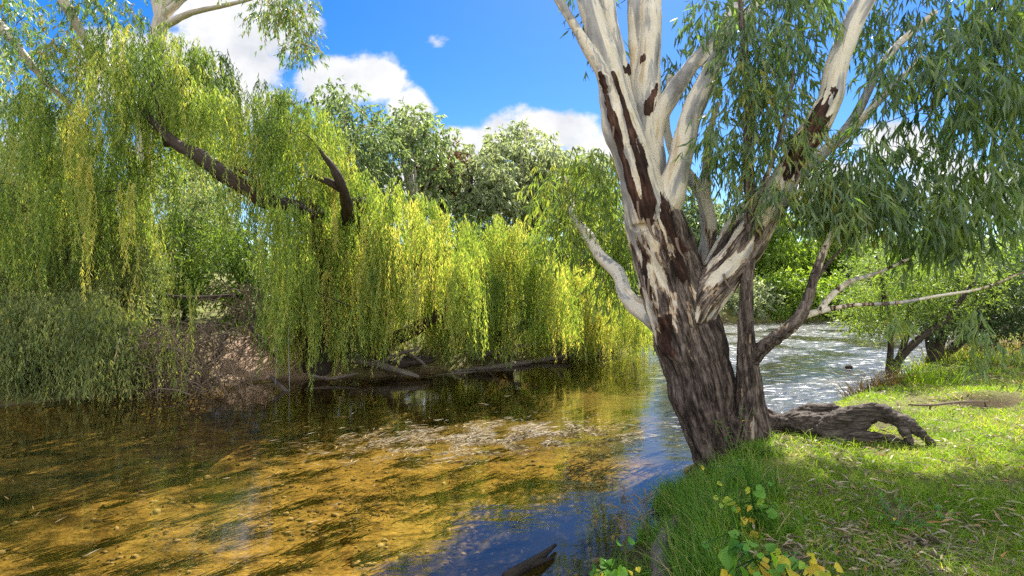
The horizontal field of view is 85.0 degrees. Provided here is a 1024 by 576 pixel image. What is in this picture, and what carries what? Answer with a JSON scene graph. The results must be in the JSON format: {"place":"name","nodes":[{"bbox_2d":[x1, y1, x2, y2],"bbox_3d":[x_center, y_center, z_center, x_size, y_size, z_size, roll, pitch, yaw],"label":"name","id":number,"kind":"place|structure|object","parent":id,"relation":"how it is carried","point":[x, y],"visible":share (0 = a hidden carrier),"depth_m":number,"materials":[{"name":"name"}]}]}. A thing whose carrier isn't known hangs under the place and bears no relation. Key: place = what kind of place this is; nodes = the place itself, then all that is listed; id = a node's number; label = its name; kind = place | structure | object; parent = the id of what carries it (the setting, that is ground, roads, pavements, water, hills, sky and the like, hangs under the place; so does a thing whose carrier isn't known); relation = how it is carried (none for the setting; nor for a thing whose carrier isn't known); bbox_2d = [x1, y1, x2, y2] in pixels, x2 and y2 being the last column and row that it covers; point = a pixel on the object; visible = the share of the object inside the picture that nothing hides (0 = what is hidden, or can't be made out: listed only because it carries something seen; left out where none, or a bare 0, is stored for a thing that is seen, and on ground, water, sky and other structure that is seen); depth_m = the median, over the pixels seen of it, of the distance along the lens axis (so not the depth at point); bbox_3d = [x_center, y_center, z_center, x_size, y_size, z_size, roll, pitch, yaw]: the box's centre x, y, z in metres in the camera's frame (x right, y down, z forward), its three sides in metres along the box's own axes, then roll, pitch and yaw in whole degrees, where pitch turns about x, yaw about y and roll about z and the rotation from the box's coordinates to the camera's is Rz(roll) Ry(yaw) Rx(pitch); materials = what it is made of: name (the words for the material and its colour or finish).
{"place":"outdoors","nodes":[
{"label":"outdoors","id":0,"kind":"place"},
{"bbox_2d":[0,272,1023,575],"bbox_3d":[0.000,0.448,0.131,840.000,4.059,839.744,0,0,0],"label":"ground","id":1,"kind":"structure","parent":0,"point":[996,398],"depth_m":6.81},
{"bbox_2d":[0,217,75,309],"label":"bank shrub","id":2,"kind":"object","parent":1,"relation":"on","point":[28,269],"visible":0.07,"depth_m":12.09,"materials":[{"name":"green plant"}]},
{"bbox_2d":[0,44,105,295],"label":"background gum tree","id":3,"kind":"object","parent":1,"relation":"on","point":[3,90],"visible":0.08,"depth_m":14.46,"materials":[{"name":"green plant"}]},
{"bbox_2d":[0,118,182,330],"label":"weeping willow tree","id":4,"kind":"object","parent":1,"relation":"on","point":[127,284],"visible":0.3,"depth_m":11.44,"materials":[{"name":"green plant"}]},
{"bbox_2d":[0,280,193,418],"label":"willow bush","id":5,"kind":"object","parent":1,"relation":"on","point":[60,338],"visible":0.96,"depth_m":9.23,"materials":[{"name":"green plant"}]},
{"bbox_2d":[31,232,169,320],"bbox_3d":[-9.347,-0.368,13.127,4.338,3.016,2.768,0,0,38],"label":"bank shrub","id":6,"kind":"object","parent":1,"relation":"on","point":[148,302],"visible":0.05,"depth_m":12.48,"materials":[{"name":"green plant"}]},
{"bbox_2d":[0,0,329,318],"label":"white gum tree","id":7,"kind":"object","parent":1,"relation":"on","point":[164,11],"visible":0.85,"depth_m":11.09,"materials":[{"name":"green plant"}]},
{"bbox_2d":[65,318,281,423],"bbox_3d":[-6.021,1.700,9.882,3.872,2.372,2.365,0,0,-13],"label":"dead brush","id":8,"kind":"object","parent":1,"relation":"on","point":[197,381],"visible":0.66,"depth_m":9.72,"materials":[{"name":"brown plant"}]},
{"bbox_2d":[112,92,259,302],"bbox_3d":[-11.243,-3.271,19.038,6.132,8.194,4.264,0,0,0],"label":"background gum tree","id":9,"kind":"object","parent":1,"relation":"on","point":[167,175],"visible":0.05,"depth_m":18.47,"materials":[{"name":"green plant"}]},
{"bbox_2d":[0,9,372,406],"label":"weeping willow tree","id":10,"kind":"object","parent":1,"relation":"on","point":[166,113],"visible":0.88,"depth_m":9.96,"materials":[{"name":"green plant"}]},
{"bbox_2d":[138,209,234,323],"bbox_3d":[-8.585,-0.436,14.572,2.250,3.191,3.557,0,0,-36],"label":"bank shrub","id":11,"kind":"object","parent":1,"relation":"on","point":[187,269],"visible":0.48,"depth_m":14.01,"materials":[{"name":"green plant"}]},
{"bbox_2d":[153,160,252,317],"bbox_3d":[-8.706,-1.340,15.458,3.485,4.961,3.002,0,0,0],"label":"bank shrub","id":12,"kind":"object","parent":1,"relation":"on","point":[195,205],"visible":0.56,"depth_m":15.03,"materials":[{"name":"green plant"}]},
{"bbox_2d":[213,331,226,358],"bbox_3d":[-5.967,1.188,11.457,0.148,0.562,0.553,0,0,0],"label":"fallen limb","id":13,"kind":"object","parent":1,"relation":"on","point":[224,337],"visible":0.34,"depth_m":11.45,"materials":[{"name":"wood"}]},
{"bbox_2d":[191,207,272,330],"bbox_3d":[-6.775,-0.394,13.967,2.119,3.433,3.319,0,0,-27],"label":"bank shrub","id":14,"kind":"object","parent":1,"relation":"on","point":[236,265],"visible":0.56,"depth_m":13.48,"materials":[{"name":"green plant"}]},
{"bbox_2d":[164,282,300,371],"bbox_3d":[-5.477,1.086,11.647,2.526,2.435,2.410,0,0,30],"label":"dead brush","id":15,"kind":"object","parent":1,"relation":"on","point":[245,290],"visible":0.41,"depth_m":11.39,"materials":[{"name":"brown plant"}]},
{"bbox_2d":[159,294,233,299],"bbox_3d":[-6.770,0.189,12.000,1.586,0.144,0.103,0,0,0],"label":"fallen limb","id":16,"kind":"object","parent":15,"relation":"on","point":[203,296],"visible":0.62,"depth_m":11.97,"materials":[{"name":"brown wood"}]},
{"bbox_2d":[247,322,274,356],"bbox_3d":[-5.219,1.052,11.592,1.063,0.692,0.126,0,0,36],"label":"fallen limb","id":17,"kind":"object","parent":15,"relation":"on","point":[252,330],"visible":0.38,"depth_m":11.59,"materials":[{"name":"wood"}]},
{"bbox_2d":[235,321,292,334],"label":"grass tuft","id":18,"kind":"object","parent":1,"relation":"on","point":[256,328],"visible":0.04,"depth_m":12.46,"materials":[{"name":"green plant"}]},
{"bbox_2d":[233,258,301,333],"bbox_3d":[-5.592,0.636,13.723,2.230,2.742,3.275,0,0,-33],"label":"bank shrub","id":19,"kind":"object","parent":1,"relation":"on","point":[254,315],"visible":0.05,"depth_m":12.92,"materials":[{"name":"green plant"}]},
{"bbox_2d":[299,75,414,218],"bbox_3d":[-5.577,-3.302,19.012,4.393,8.418,5.304,0,0,-14],"label":"background gum tree","id":20,"kind":"object","parent":1,"relation":"on","point":[364,149],"visible":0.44,"depth_m":17.86,"materials":[{"name":"green plant"}]},
{"bbox_2d":[254,169,501,378],"bbox_3d":[-2.648,-0.218,11.342,4.830,4.658,4.063,0,0,0],"label":"weeping willow tree","id":21,"kind":"object","parent":1,"relation":"on","point":[370,281],"visible":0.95,"depth_m":10.75,"materials":[{"name":"green plant"}]},
{"bbox_2d":[269,230,293,397],"bbox_3d":[-4.287,0.118,10.289,0.368,3.659,1.097,0,0,-28],"label":"rope swing","id":22,"kind":"object","parent":21,"relation":"hanging from","point":[281,386],"visible":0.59,"depth_m":10.02,"materials":[{"name":"brown wood"}]},
{"bbox_2d":[344,347,419,377],"bbox_3d":[-2.591,1.486,11.510,1.945,0.553,0.488,0,0,26],"label":"driftwood","id":23,"kind":"object","parent":1,"relation":"on","point":[387,367],"visible":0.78,"depth_m":11.39,"materials":[{"name":"grey wood"}]},
{"bbox_2d":[361,347,427,367],"bbox_3d":[-2.480,1.465,11.860,1.472,0.435,0.163,0,0,7],"label":"driftwood","id":24,"kind":"object","parent":1,"relation":"on","point":[416,358],"visible":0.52,"depth_m":11.80,"materials":[{"name":"grey wood"}]},
{"bbox_2d":[386,355,432,371],"bbox_3d":[-2.234,1.607,11.986,1.086,0.339,0.273,0,0,-29],"label":"driftwood","id":25,"kind":"object","parent":1,"relation":"on","point":[406,361],"visible":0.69,"depth_m":11.91,"materials":[{"name":"brown wood"}]},
{"bbox_2d":[363,97,472,302],"bbox_3d":[-3.991,-3.178,21.112,4.937,8.161,4.892,0,0,0],"label":"background gum tree","id":26,"kind":"object","parent":1,"relation":"on","point":[413,138],"visible":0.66,"depth_m":20.46,"materials":[{"name":"green plant"}]},
{"bbox_2d":[413,137,473,236],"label":"tree","id":27,"kind":"object","parent":1,"relation":"on","point":[457,155],"visible":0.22,"depth_m":22.50,"materials":[{"name":"green plant"}]},
{"bbox_2d":[424,200,524,286],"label":"dark tree","id":28,"kind":"object","parent":1,"relation":"on","point":[473,218],"visible":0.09,"depth_m":18.24,"materials":[{"name":"green plant"}]},
{"bbox_2d":[427,138,527,236],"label":"she oak tree","id":29,"kind":"object","parent":1,"relation":"on","point":[487,191],"visible":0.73,"depth_m":22.83,"materials":[{"name":"green plant"}]},
{"bbox_2d":[447,353,531,372],"bbox_3d":[-0.541,1.677,12.671,2.267,0.533,0.254,0,0,-26],"label":"driftwood","id":30,"kind":"object","parent":1,"relation":"on","point":[489,365],"visible":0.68,"depth_m":12.71,"materials":[{"name":"grey wood"}]},
{"bbox_2d":[0,318,988,575],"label":"riverbed","id":31,"kind":"structure","parent":1,"relation":"on","point":[568,386],"depth_m":7.43,"materials":[{"name":"brown liquid"}]},
{"bbox_2d":[0,397,689,575],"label":"pebbles","id":32,"kind":"object","parent":31,"relation":"on","point":[401,555],"visible":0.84,"depth_m":5.79,"materials":[{"name":"brown stone"}]},
{"bbox_2d":[0,393,692,575],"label":"water weed","id":33,"kind":"object","parent":31,"relation":"on","point":[238,496],"visible":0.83,"depth_m":6.37,"materials":[{"name":"plant"}]},
{"bbox_2d":[903,324,1023,367],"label":"grass tuft","id":34,"kind":"object","parent":31,"relation":"on","point":[1015,343],"visible":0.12,"depth_m":12.62,"materials":[{"name":"plant"}]},
{"bbox_2d":[474,336,537,360],"bbox_3d":[-0.153,1.400,13.088,1.543,0.598,0.168,0,0,-12],"label":"driftwood","id":35,"kind":"object","parent":1,"relation":"on","point":[488,353],"visible":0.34,"depth_m":13.01,"materials":[{"name":"grey wood"}]},
{"bbox_2d":[426,213,587,369],"bbox_3d":[-0.110,0.209,13.185,3.751,3.986,3.492,0,0,0],"label":"weeping willow tree","id":36,"kind":"object","parent":1,"relation":"on","point":[548,302],"visible":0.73,"depth_m":12.34,"materials":[{"name":"green plant"}]},
{"bbox_2d":[474,116,571,298],"bbox_3d":[0.800,-3.626,25.978,5.870,9.094,5.397,0,0,0],"label":"background gum tree","id":37,"kind":"object","parent":1,"relation":"on","point":[523,161],"visible":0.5,"depth_m":25.09,"materials":[{"name":"green plant"}]},
{"bbox_2d":[60,216,1021,279],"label":"woods","id":38,"kind":"object","parent":1,"relation":"on","point":[986,245],"visible":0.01,"depth_m":52.49,"materials":[{"name":"green plant"}]},
{"bbox_2d":[523,352,579,362],"bbox_3d":[0.882,1.749,13.704,1.943,0.234,0.208,0,0,-27],"label":"driftwood","id":39,"kind":"object","parent":1,"relation":"on","point":[549,358],"visible":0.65,"depth_m":13.66,"materials":[{"name":"grey wood"}]},
{"bbox_2d":[538,145,629,276],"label":"background gum tree","id":40,"kind":"object","parent":1,"relation":"on","point":[584,160],"visible":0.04,"depth_m":23.74,"materials":[{"name":"green plant"}]},
{"bbox_2d":[515,259,655,374],"bbox_3d":[1.948,0.755,14.751,4.036,3.123,3.632,0,0,0],"label":"weeping willow tree","id":41,"kind":"object","parent":1,"relation":"on","point":[596,337],"visible":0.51,"depth_m":13.84,"materials":[{"name":"green plant"}]},
{"bbox_2d":[535,228,641,315],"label":"dark tree","id":42,"kind":"object","parent":1,"relation":"on","point":[594,266],"visible":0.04,"depth_m":20.25,"materials":[{"name":"green plant"}]},
{"bbox_2d":[579,345,616,358],"bbox_3d":[2.375,1.671,14.892,0.192,0.347,1.915,0,0,43],"label":"driftwood","id":43,"kind":"object","parent":1,"relation":"on","point":[601,352],"visible":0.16,"depth_m":14.71,"materials":[{"name":"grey wood"}]},
{"bbox_2d":[193,331,1023,575],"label":"leaf litter","id":44,"kind":"object","parent":1,"relation":"on","point":[905,560],"visible":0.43,"depth_m":3.34,"materials":[{"name":"brown plant"}]},
{"bbox_2d":[589,536,640,575],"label":"leafy weed","id":45,"kind":"object","parent":1,"relation":"on","point":[608,565],"visible":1,"depth_m":2.83,"materials":[{"name":"green plant"}]},
{"bbox_2d":[605,476,638,561],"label":"seeding weed","id":46,"kind":"object","parent":1,"relation":"on","point":[623,526],"visible":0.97,"depth_m":3.72,"materials":[{"name":"plant"}]},
{"bbox_2d":[630,488,654,558],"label":"seeding weed","id":47,"kind":"object","parent":1,"relation":"on","point":[639,513],"visible":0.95,"depth_m":3.82,"materials":[{"name":"green plant"}]},
{"bbox_2d":[650,514,681,575],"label":"grey log","id":48,"kind":"object","parent":1,"relation":"on","point":[654,568],"visible":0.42,"depth_m":3.47,"materials":[{"name":"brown wood"}]},
{"bbox_2d":[682,184,731,249],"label":"dark tree","id":49,"kind":"object","parent":1,"relation":"on","point":[691,211],"visible":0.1,"depth_m":32.08,"materials":[{"name":"green plant"}]},
{"bbox_2d":[712,405,756,453],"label":"seedling","id":50,"kind":"object","parent":1,"relation":"on","point":[738,430],"visible":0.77,"depth_m":5.18,"materials":[{"name":"green plant"}]},
{"bbox_2d":[588,431,883,575],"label":"tall grass","id":51,"kind":"structure","parent":1,"relation":"on","point":[676,498],"depth_m":3.71,"materials":[{"name":"green plant"}]},
{"bbox_2d":[701,465,779,538],"bbox_3d":[1.374,1.316,3.331,0.486,0.503,0.236,0,0,0],"label":"leafy weed","id":52,"kind":"object","parent":1,"relation":"on","point":[759,492],"visible":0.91,"depth_m":3.34,"materials":[{"name":"green plant"}]},
{"bbox_2d":[720,273,790,321],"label":"riverside bush","id":53,"kind":"object","parent":1,"relation":"on","point":[759,291],"visible":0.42,"depth_m":28.60,"materials":[{"name":"green plant"}]},
{"bbox_2d":[514,0,1023,470],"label":"river gum tree","id":54,"kind":"object","parent":1,"relation":"on","point":[686,289],"visible":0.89,"depth_m":5.33,"materials":[{"name":"green plant"}]},
{"bbox_2d":[702,529,846,575],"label":"leafy weed","id":55,"kind":"object","parent":1,"relation":"on","point":[783,563],"visible":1,"depth_m":2.59,"materials":[{"name":"green plant"}]},
{"bbox_2d":[763,430,788,452],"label":"dead stalk","id":56,"kind":"object","parent":1,"relation":"on","point":[776,438],"visible":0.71,"depth_m":4.93,"materials":[{"name":"brown plant"}]},
{"bbox_2d":[737,213,828,302],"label":"bright tree","id":57,"kind":"object","parent":1,"relation":"on","point":[777,255],"visible":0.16,"depth_m":32.18,"materials":[{"name":"green plant"}]},
{"bbox_2d":[755,264,826,321],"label":"riverside bush","id":58,"kind":"object","parent":1,"relation":"on","point":[795,285],"visible":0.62,"depth_m":29.14,"materials":[{"name":"green plant"}]},
{"bbox_2d":[797,269,863,323],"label":"riverside bush","id":59,"kind":"object","parent":1,"relation":"on","point":[823,287],"visible":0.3,"depth_m":29.82,"materials":[{"name":"green plant"}]},
{"bbox_2d":[783,232,881,286],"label":"bright tree","id":60,"kind":"object","parent":1,"relation":"on","point":[833,266],"visible":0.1,"depth_m":34.26,"materials":[{"name":"green plant"}]},
{"bbox_2d":[679,426,1023,575],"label":"straggling grass","id":61,"kind":"structure","parent":1,"relation":"on","point":[816,550],"depth_m":3.49,"materials":[{"name":"green plant"}]},
{"bbox_2d":[773,402,937,447],"bbox_3d":[3.172,1.305,5.357,1.538,0.453,0.369,0,0,21],"label":"exposed root","id":62,"kind":"object","parent":1,"relation":"on","point":[850,423],"visible":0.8,"depth_m":5.26,"materials":[{"name":"brown wood"}]},
{"bbox_2d":[691,0,1023,446],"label":"gum sapling tree","id":63,"kind":"object","parent":1,"relation":"on","point":[750,356],"visible":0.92,"depth_m":5.00,"materials":[{"name":"green plant"}]},
{"bbox_2d":[838,273,888,319],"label":"riverside bush","id":64,"kind":"object","parent":1,"relation":"on","point":[865,283],"visible":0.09,"depth_m":30.18,"materials":[{"name":"green plant"}]},
{"bbox_2d":[819,359,943,400],"bbox_3d":[5.389,1.428,8.395,1.964,0.794,2.014,0,0,0],"label":"grass tuft","id":65,"kind":"object","parent":1,"relation":"on","point":[884,378],"visible":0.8,"depth_m":8.43,"materials":[{"name":"plant"}]},
{"bbox_2d":[840,232,940,317],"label":"bright tree","id":66,"kind":"object","parent":1,"relation":"on","point":[848,273],"visible":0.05,"depth_m":31.84,"materials":[{"name":"green plant"}]},
{"bbox_2d":[868,488,964,532],"bbox_3d":[2.455,1.405,3.432,0.473,0.214,0.500,0,0,0],"label":"seedling","id":67,"kind":"object","parent":1,"relation":"on","point":[895,518],"visible":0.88,"depth_m":3.48,"materials":[{"name":"green plant"}]},
{"bbox_2d":[823,236,1021,381],"bbox_3d":[7.279,0.335,9.686,4.235,2.615,2.191,0,0,-7],"label":"tea tree","id":68,"kind":"object","parent":1,"relation":"on","point":[911,292],"visible":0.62,"depth_m":9.46,"materials":[{"name":"green plant"}]},
{"bbox_2d":[874,350,977,385],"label":"grass tuft","id":69,"kind":"object","parent":1,"relation":"on","point":[930,373],"visible":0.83,"depth_m":8.51,"materials":[{"name":"green plant"}]},
{"bbox_2d":[908,401,988,409],"bbox_3d":[4.556,1.214,5.799,0.878,0.083,0.082,0,0,-3],"label":"fallen stick","id":70,"kind":"object","parent":1,"relation":"on","point":[929,405],"visible":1,"depth_m":5.78,"materials":[{"name":"brown wood"}]},
{"bbox_2d":[874,340,1023,372],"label":"grass tuft","id":71,"kind":"object","parent":1,"relation":"on","point":[959,353],"visible":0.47,"depth_m":10.89,"materials":[{"name":"green plant"}]},
{"bbox_2d":[890,245,1023,363],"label":"dark shrub","id":72,"kind":"object","parent":1,"relation":"on","point":[1012,319],"visible":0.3,"depth_m":10.66,"materials":[{"name":"green plant"}]},
{"bbox_2d":[955,235,1023,333],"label":"bright tree","id":73,"kind":"object","parent":1,"relation":"on","point":[1020,250],"visible":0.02,"depth_m":25.67,"materials":[{"name":"green plant"}]},
{"bbox_2d":[0,0,1023,254],"label":"sky","id":74,"kind":"structure","parent":0,"point":[478,64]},
{"bbox_2d":[487,333,1023,575],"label":"grass","id":75,"kind":"structure","parent":0,"point":[1011,388],"depth_m":4.43,"materials":[{"name":"green plant"}]},
{"bbox_2d":[555,319,1023,412],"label":"water","id":76,"kind":"structure","parent":0,"point":[806,336],"depth_m":14.74,"materials":[{"name":"white liquid"}]},
{"bbox_2d":[305,372,358,379],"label":"driftwood","id":77,"kind":"object","parent":76,"relation":"on","point":[335,377],"visible":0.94,"depth_m":10.85,"materials":[{"name":"grey wood"}]},
{"bbox_2d":[4,395,679,556],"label":"floating leaves","id":78,"kind":"object","parent":76,"relation":"on","point":[475,440],"visible":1,"depth_m":6.78,"materials":[{"name":"dry leaves"}]},
{"bbox_2d":[422,371,492,379],"bbox_3d":[-1.150,1.853,11.980,1.603,0.114,0.096,0,0,-26],"label":"driftwood","id":79,"kind":"object","parent":76,"relation":"on","point":[456,374],"visible":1,"depth_m":11.94,"materials":[{"name":"grey wood"}]},
{"bbox_2d":[502,543,556,575],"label":"water snag","id":80,"kind":"object","parent":76,"relation":"on","point":[531,563],"visible":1,"depth_m":3.71,"materials":[{"name":"brown wood"}]},
{"bbox_2d":[844,364,852,370],"bbox_3d":[7.598,1.802,12.610,0.165,0.154,0.165,0,0,27],"label":"river stone","id":81,"kind":"object","parent":76,"relation":"in","point":[848,367],"visible":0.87,"depth_m":12.56,"materials":[{"name":"grey stone"}]}
]}

